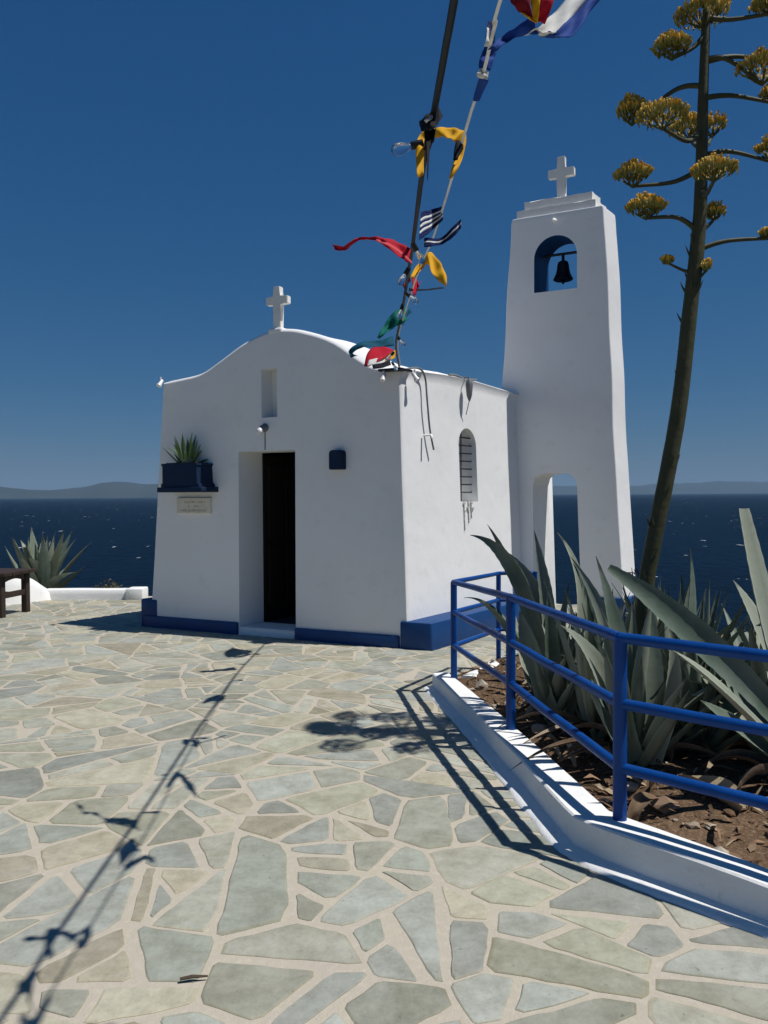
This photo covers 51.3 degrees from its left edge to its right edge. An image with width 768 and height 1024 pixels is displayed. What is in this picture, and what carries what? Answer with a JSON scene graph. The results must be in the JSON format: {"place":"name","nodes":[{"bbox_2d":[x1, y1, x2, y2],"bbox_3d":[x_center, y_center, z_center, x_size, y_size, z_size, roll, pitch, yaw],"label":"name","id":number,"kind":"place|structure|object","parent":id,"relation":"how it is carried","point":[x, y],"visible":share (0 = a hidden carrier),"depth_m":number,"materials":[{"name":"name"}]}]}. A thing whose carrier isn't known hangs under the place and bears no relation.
{"place":"outdoors","nodes":[
{"label":"outdoors","id":0,"kind":"place"},
{"bbox_2d":[0,482,157,498],"bbox_3d":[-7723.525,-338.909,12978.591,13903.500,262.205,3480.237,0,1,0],"label":"hills","id":1,"kind":"structure","parent":0,"point":[118,490],"depth_m":11811.23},
{"bbox_2d":[0,596,767,1023],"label":"terrace paving","id":2,"kind":"structure","parent":0,"point":[266,830],"depth_m":3.46,"materials":[{"name":"grey stone"}]},
{"bbox_2d":[0,568,36,617],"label":"wooden bench","id":3,"kind":"object","parent":2,"relation":"on","point":[8,574],"visible":1,"depth_m":10.87,"materials":[{"name":"brown wood"}]},
{"bbox_2d":[5,578,50,604],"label":"wall","id":4,"kind":"structure","parent":2,"relation":"on","point":[39,592],"depth_m":12.14,"materials":[{"name":"white paint"}]},
{"bbox_2d":[47,587,147,599],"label":"seaside kerb","id":5,"kind":"structure","parent":2,"relation":"on","point":[135,593],"depth_m":12.38,"materials":[{"name":"white paint"}]},
{"bbox_2d":[180,974,207,980],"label":"twig","id":6,"kind":"object","parent":2,"relation":"on","point":[192,976],"visible":1,"depth_m":2.63,"materials":[{"name":"brown wood"}]},
{"bbox_2d":[141,286,555,650],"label":"chapel","id":7,"kind":"structure","parent":2,"relation":"on","point":[330,490],"depth_m":9.01,"materials":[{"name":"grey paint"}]},
{"bbox_2d":[165,433,207,462],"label":"potted agave","id":8,"kind":"object","parent":7,"relation":"on","point":[190,449],"visible":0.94,"depth_m":9.29,"materials":[{"name":"green plant"}]},
{"bbox_2d":[262,455,295,620],"bbox_3d":[-1.221,0.302,9.843,0.054,1.980,0.746,1,2,36],"label":"door","id":9,"kind":"structure","parent":7,"relation":"in","point":[278,472],"depth_m":9.72,"materials":[{"name":"black wood"}]},
{"bbox_2d":[386,0,458,370],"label":"string light","id":10,"kind":"object","parent":7,"relation":"attached to","point":[399,148],"visible":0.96,"depth_m":2.51,"materials":[{"name":"black"}]},
{"bbox_2d":[348,336,393,357],"bbox_3d":[-0.096,-1.431,6.894,0.429,0.225,0.107,-1,1,-23],"label":"flag","id":11,"kind":"object","parent":10,"relation":"attached to","point":[388,341],"visible":1,"depth_m":6.90,"materials":[{"name":"blue fabric"}]},
{"bbox_2d":[332,236,411,263],"bbox_3d":[-0.065,-1.172,3.624,0.501,0.198,0.110,0,1,32],"label":"flag","id":12,"kind":"object","parent":10,"relation":"attached to","point":[402,251],"visible":1,"depth_m":3.57,"materials":[{"name":"red fabric"}]},
{"bbox_2d":[364,347,395,368],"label":"flag","id":13,"kind":"object","parent":10,"relation":"attached to","point":[376,357],"visible":0.81,"depth_m":7.65,"materials":[{"name":"red fabric"}]},
{"bbox_2d":[419,107,442,179],"bbox_3d":[0.122,-1.035,2.238,0.060,0.299,0.222,0,1,13],"label":"flag","id":14,"kind":"object","parent":10,"relation":"attached to","point":[427,122],"visible":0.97,"depth_m":2.23,"materials":[{"name":"black fabric"}]},
{"bbox_2d":[397,0,501,365],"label":"flag rope","id":15,"kind":"object","parent":7,"relation":"attached to","point":[494,22],"visible":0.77,"depth_m":2.28,"materials":[{"name":"white fabric"}]},
{"bbox_2d":[377,306,411,338],"bbox_3d":[0.091,-1.397,5.858,0.337,0.290,0.131,-2,2,-43],"label":"flag","id":16,"kind":"object","parent":15,"relation":"hanging from","point":[393,319],"visible":0.88,"depth_m":5.86,"materials":[{"name":"teal fabric"}]},
{"bbox_2d":[403,277,442,295],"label":"flag","id":17,"kind":"object","parent":15,"relation":"attached to","point":[415,289],"visible":0.7,"depth_m":4.79,"materials":[{"name":"red fabric"}]},
{"bbox_2d":[409,252,446,285],"bbox_3d":[0.217,-1.229,4.049,0.183,0.277,0.385,0,1,0],"label":"flag","id":18,"kind":"object","parent":15,"relation":"attached to","point":[436,267],"visible":0.89,"depth_m":4.09,"materials":[{"name":"yellow fabric"}]},
{"bbox_2d":[419,206,460,246],"bbox_3d":[0.186,-1.138,3.202,0.188,0.246,0.258,-1,1,-23],"label":"flag","id":19,"kind":"object","parent":15,"relation":"attached to","point":[431,220],"visible":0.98,"depth_m":3.19,"materials":[{"name":"blue fabric"}]},
{"bbox_2d":[415,127,465,178],"bbox_3d":[0.183,-1.121,2.501,0.171,0.219,0.206,0,1,0],"label":"flag","id":20,"kind":"object","parent":15,"relation":"attached to","point":[455,135],"visible":0.84,"depth_m":2.51,"materials":[{"name":"yellow fabric"}]},
{"bbox_2d":[473,21,497,100],"bbox_3d":[0.264,-1.186,2.098,0.063,0.182,0.161,0,1,0],"label":"flag","id":21,"kind":"object","parent":15,"relation":"attached to","point":[481,83],"visible":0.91,"depth_m":2.05,"materials":[{"name":"blue fabric"}]},
{"bbox_2d":[510,0,553,23],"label":"flag","id":22,"kind":"object","parent":15,"relation":"hanging from","point":[540,11],"visible":1,"depth_m":1.81,"materials":[{"name":"red fabric"}]},
{"bbox_2d":[488,0,599,51],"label":"flag","id":23,"kind":"object","parent":15,"relation":"attached to","point":[566,18],"visible":0.98,"depth_m":1.90,"materials":[{"name":"blue fabric"}]},
{"bbox_2d":[502,156,635,620],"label":"bell tower","id":24,"kind":"structure","parent":2,"relation":"on","point":[563,373],"depth_m":10.13,"materials":[{"name":"white paint"}]},
{"bbox_2d":[543,251,576,283],"bbox_3d":[2.326,-3.156,10.365,0.572,0.408,0.255,0,1,5],"label":"bell","id":25,"kind":"object","parent":24,"relation":"hanging from","point":[563,275],"visible":0.98,"depth_m":10.31,"materials":[{"name":"brown metal"}]},
{"bbox_2d":[423,656,767,938],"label":"planter kerb","id":26,"kind":"structure","parent":2,"relation":"on","point":[570,816],"depth_m":3.46,"materials":[{"name":"white paint"}]},
{"bbox_2d":[451,571,767,821],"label":"blue railing","id":27,"kind":"object","parent":26,"relation":"on","point":[621,704],"visible":0.88,"depth_m":3.51,"materials":[{"name":"metal"}]},
{"bbox_2d":[457,653,767,868],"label":"planter soil","id":28,"kind":"structure","parent":26,"relation":"in","point":[693,806],"depth_m":4.09,"materials":[{"name":"brown soil"}]},
{"bbox_2d":[464,524,602,721],"bbox_3d":[1.165,0.762,5.255,1.048,1.354,1.262,0,1,30],"label":"agave plant","id":29,"kind":"object","parent":28,"relation":"on","point":[549,689],"visible":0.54,"depth_m":5.22,"materials":[{"name":"green plant"}]},
{"bbox_2d":[524,593,629,686],"bbox_3d":[1.569,1.013,6.162,1.005,0.811,1.034,-1,1,-32],"label":"agave plant","id":30,"kind":"object","parent":28,"relation":"on","point":[568,612],"visible":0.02,"depth_m":6.14,"materials":[{"name":"green plant"}]},
{"bbox_2d":[497,580,696,743],"bbox_3d":[1.372,0.923,4.978,1.216,1.001,1.246,0,1,31],"label":"agave plant","id":31,"kind":"object","parent":28,"relation":"on","point":[586,710],"visible":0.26,"depth_m":4.84,"materials":[{"name":"green plant"}]},
{"bbox_2d":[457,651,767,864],"bbox_3d":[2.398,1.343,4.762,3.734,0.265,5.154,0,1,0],"label":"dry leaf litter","id":32,"kind":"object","parent":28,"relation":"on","point":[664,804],"visible":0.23,"depth_m":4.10,"materials":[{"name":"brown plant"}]},
{"bbox_2d":[511,550,731,769],"bbox_3d":[1.460,0.833,4.490,1.064,1.200,1.192,1,2,36],"label":"agave plant","id":33,"kind":"object","parent":28,"relation":"on","point":[651,739],"visible":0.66,"depth_m":4.34,"materials":[{"name":"green plant"}]},
{"bbox_2d":[627,792,658,821],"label":"fallen leaf","id":34,"kind":"object","parent":28,"relation":"on","point":[640,801],"visible":0.86,"depth_m":3.73,"materials":[{"name":"brown plant"}]},
{"bbox_2d":[561,568,747,687],"bbox_3d":[1.798,0.887,5.236,1.209,1.051,1.459,1,2,36],"label":"agave plant","id":35,"kind":"object","parent":28,"relation":"on","point":[662,627],"visible":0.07,"depth_m":5.08,"materials":[{"name":"green plant"}]},
{"bbox_2d":[575,572,756,705],"bbox_3d":[2.033,0.918,5.319,1.461,0.992,1.222,0,1,0],"label":"agave plant","id":36,"kind":"object","parent":28,"relation":"on","point":[728,638],"visible":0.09,"depth_m":5.20,"materials":[{"name":"green plant"}]},
{"bbox_2d":[572,0,767,724],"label":"agave in bloom","id":37,"kind":"object","parent":28,"relation":"on","point":[702,122],"visible":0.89,"depth_m":4.86,"materials":[{"name":"green plant"}]},
{"bbox_2d":[607,508,767,789],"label":"agave plant","id":38,"kind":"object","parent":28,"relation":"on","point":[746,695],"visible":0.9,"depth_m":3.88,"materials":[{"name":"green plant"}]},
{"bbox_2d":[676,774,747,812],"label":"fallen leaf","id":39,"kind":"object","parent":28,"relation":"on","point":[723,782],"visible":0.43,"depth_m":3.96,"materials":[{"name":"beige plant"}]},
{"bbox_2d":[661,636,765,756],"bbox_3d":[1.877,1.065,4.588,1.130,0.726,1.025,0,1,0],"label":"agave plant","id":40,"kind":"object","parent":28,"relation":"on","point":[715,738],"visible":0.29,"depth_m":4.49,"materials":[{"name":"green plant"}]},
{"bbox_2d":[689,603,767,734],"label":"agave plant","id":41,"kind":"object","parent":28,"relation":"on","point":[757,667],"visible":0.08,"depth_m":4.43,"materials":[{"name":"green plant"}]},
{"bbox_2d":[0,493,767,640],"bbox_3d":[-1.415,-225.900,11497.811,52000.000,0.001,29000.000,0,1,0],"label":"sea","id":42,"kind":"structure","parent":0,"point":[119,534],"depth_m":472.52,"materials":[{"name":"liquid"}]},
{"bbox_2d":[0,0,767,489],"label":"sky","id":43,"kind":"structure","parent":0,"point":[167,166],"materials":[{"name":"blue"}]},
{"bbox_2d":[552,481,767,494],"bbox_3d":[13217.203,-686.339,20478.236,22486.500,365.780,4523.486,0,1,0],"label":"hills","id":44,"kind":"structure","parent":0,"point":[716,487],"depth_m":18967.53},
{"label":"terrain","id":45,"kind":"structure","parent":0,"visible":0},
{"bbox_2d":[4,527,90,588],"bbox_3d":[-5.537,0.850,13.181,1.343,1.204,1.501,-1,1,-16],"label":"agave plant","id":46,"kind":"object","parent":45,"relation":"on","point":[46,560],"visible":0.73,"depth_m":12.92,"materials":[{"name":"green plant"}]},
{"bbox_2d":[92,575,129,587],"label":"shrub","id":47,"kind":"object","parent":45,"relation":"on","point":[112,585],"visible":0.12,"depth_m":13.04,"materials":[{"name":"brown plant"}]}
]}

